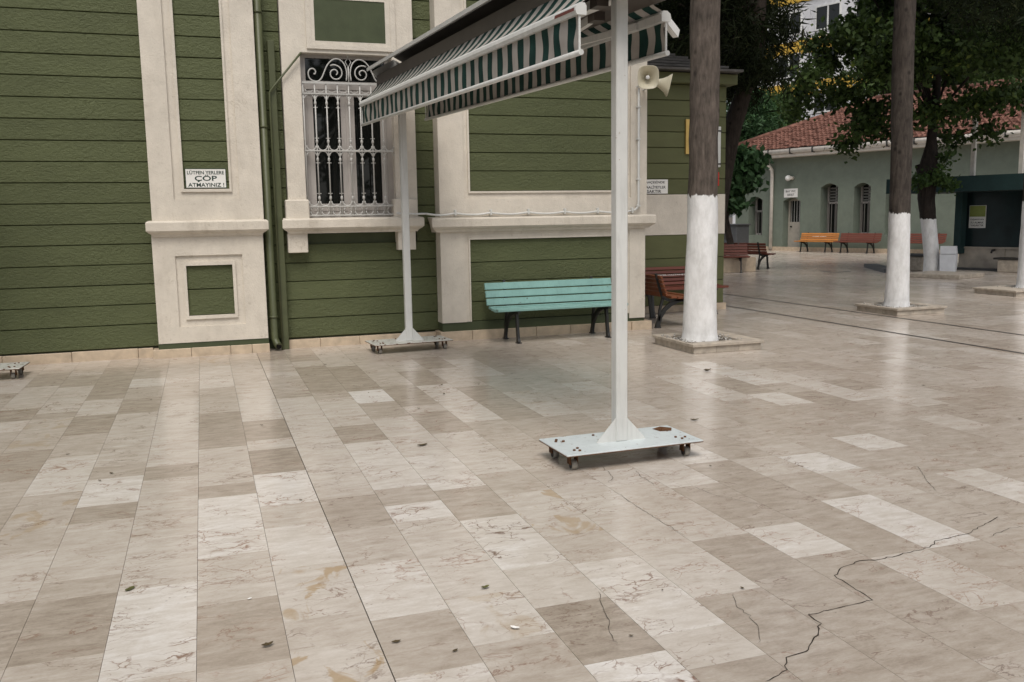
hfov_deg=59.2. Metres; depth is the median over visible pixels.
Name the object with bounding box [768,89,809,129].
conifer tree
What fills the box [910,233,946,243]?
park bench
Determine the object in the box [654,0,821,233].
conifer tree
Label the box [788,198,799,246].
door
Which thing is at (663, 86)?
horn loudspeaker
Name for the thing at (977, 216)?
notice board
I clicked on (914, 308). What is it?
tree kerb
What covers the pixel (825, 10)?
window
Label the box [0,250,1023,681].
pavement
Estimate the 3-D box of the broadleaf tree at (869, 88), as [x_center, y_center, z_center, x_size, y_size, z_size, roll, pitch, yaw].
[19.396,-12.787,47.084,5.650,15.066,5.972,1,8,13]
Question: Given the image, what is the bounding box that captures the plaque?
[685,119,689,153]
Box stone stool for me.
[993,257,1017,272]
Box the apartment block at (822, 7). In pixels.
[733,0,1010,223]
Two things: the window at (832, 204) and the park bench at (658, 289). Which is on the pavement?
the park bench at (658, 289)
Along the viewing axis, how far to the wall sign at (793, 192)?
37.39 m
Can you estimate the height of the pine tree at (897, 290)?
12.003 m
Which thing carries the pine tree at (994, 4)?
on the tree kerb at (1009, 290)
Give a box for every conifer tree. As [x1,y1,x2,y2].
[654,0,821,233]
[726,86,787,141]
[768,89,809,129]
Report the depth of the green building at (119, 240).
10.92 m
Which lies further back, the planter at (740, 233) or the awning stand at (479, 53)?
the planter at (740, 233)
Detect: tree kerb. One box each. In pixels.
[652,330,763,353]
[855,302,946,315]
[910,271,984,278]
[972,285,1023,296]
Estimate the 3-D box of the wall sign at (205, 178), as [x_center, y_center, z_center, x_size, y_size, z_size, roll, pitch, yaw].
[-3.622,-1.925,10.670,0.460,0.227,0.008,-4,8,-19]
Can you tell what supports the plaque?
attached to the annex building at (666, 232)
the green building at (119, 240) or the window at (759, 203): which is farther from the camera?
the window at (759, 203)
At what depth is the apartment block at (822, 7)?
73.33 m
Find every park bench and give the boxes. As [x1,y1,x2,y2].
[484,276,610,343]
[645,266,728,316]
[645,273,683,327]
[723,243,749,272]
[724,242,775,269]
[794,232,839,252]
[833,232,881,253]
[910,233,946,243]
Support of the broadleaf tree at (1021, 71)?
on the ground
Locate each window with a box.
[300,54,393,217]
[755,198,762,234]
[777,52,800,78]
[782,10,801,35]
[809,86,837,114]
[810,1,840,39]
[827,185,837,232]
[860,184,870,232]
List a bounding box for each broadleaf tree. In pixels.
[770,0,1023,270]
[827,0,931,102]
[914,6,1023,138]
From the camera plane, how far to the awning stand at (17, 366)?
9.53 m
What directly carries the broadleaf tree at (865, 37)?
on the tree kerb at (945, 274)
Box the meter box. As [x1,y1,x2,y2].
[718,127,721,166]
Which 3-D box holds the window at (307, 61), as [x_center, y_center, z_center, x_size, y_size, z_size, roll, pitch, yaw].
[-2.079,-2.564,11.393,1.125,1.995,0.105,-4,8,-19]
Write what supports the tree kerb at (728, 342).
on the pavement
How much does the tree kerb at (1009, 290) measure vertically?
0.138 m
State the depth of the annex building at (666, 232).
14.63 m
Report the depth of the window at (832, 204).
36.53 m
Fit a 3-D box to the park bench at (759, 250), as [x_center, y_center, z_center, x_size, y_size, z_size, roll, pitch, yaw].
[6.690,-2.505,26.243,0.592,0.779,1.900,-8,10,-40]
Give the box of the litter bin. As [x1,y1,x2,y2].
[939,246,957,270]
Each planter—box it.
[724,224,750,250]
[910,253,923,270]
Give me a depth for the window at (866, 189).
35.38 m
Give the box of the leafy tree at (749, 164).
[725,141,774,252]
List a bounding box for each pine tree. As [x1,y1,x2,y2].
[681,0,720,341]
[883,0,915,307]
[917,0,1023,287]
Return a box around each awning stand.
[0,362,29,378]
[359,0,703,469]
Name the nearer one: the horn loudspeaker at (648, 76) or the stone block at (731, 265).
the horn loudspeaker at (648, 76)
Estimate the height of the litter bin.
0.700 m
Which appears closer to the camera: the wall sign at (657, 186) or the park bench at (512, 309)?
the park bench at (512, 309)
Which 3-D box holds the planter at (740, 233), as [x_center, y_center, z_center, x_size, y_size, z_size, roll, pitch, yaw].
[9.111,-4.266,37.327,0.900,1.160,1.200,-7,10,-37]
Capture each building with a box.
[0,0,655,364]
[645,53,743,312]
[735,79,1021,254]
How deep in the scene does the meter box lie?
14.75 m
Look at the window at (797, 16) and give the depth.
74.62 m
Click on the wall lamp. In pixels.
(788, 177)
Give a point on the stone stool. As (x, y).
(1008, 264)
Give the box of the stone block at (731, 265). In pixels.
[724,257,755,272]
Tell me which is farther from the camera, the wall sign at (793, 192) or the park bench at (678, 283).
the wall sign at (793, 192)
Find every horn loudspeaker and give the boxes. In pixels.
[636,65,658,88]
[642,74,672,96]
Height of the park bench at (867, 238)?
0.779 m
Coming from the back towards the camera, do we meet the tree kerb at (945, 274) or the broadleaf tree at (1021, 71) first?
the broadleaf tree at (1021, 71)
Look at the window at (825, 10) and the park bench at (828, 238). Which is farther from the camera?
the window at (825, 10)
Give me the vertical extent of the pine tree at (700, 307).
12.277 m
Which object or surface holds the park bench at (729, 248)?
on the pavement
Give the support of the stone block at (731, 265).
on the pavement
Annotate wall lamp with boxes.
[785,175,793,180]
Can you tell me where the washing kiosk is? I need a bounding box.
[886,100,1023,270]
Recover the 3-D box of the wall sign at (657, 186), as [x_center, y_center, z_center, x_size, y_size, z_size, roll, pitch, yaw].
[2.199,-2.480,14.485,0.680,0.225,0.008,-4,8,-19]
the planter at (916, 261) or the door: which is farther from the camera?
the door
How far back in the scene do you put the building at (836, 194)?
35.71 m
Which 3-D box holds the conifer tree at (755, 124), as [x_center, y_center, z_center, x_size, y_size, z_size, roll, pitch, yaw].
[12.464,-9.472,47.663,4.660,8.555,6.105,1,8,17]
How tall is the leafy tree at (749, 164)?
3.685 m
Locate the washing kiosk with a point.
(1000, 196)
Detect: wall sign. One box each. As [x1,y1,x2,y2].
[185,169,226,187]
[647,179,667,193]
[784,188,797,197]
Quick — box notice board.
[969,205,986,227]

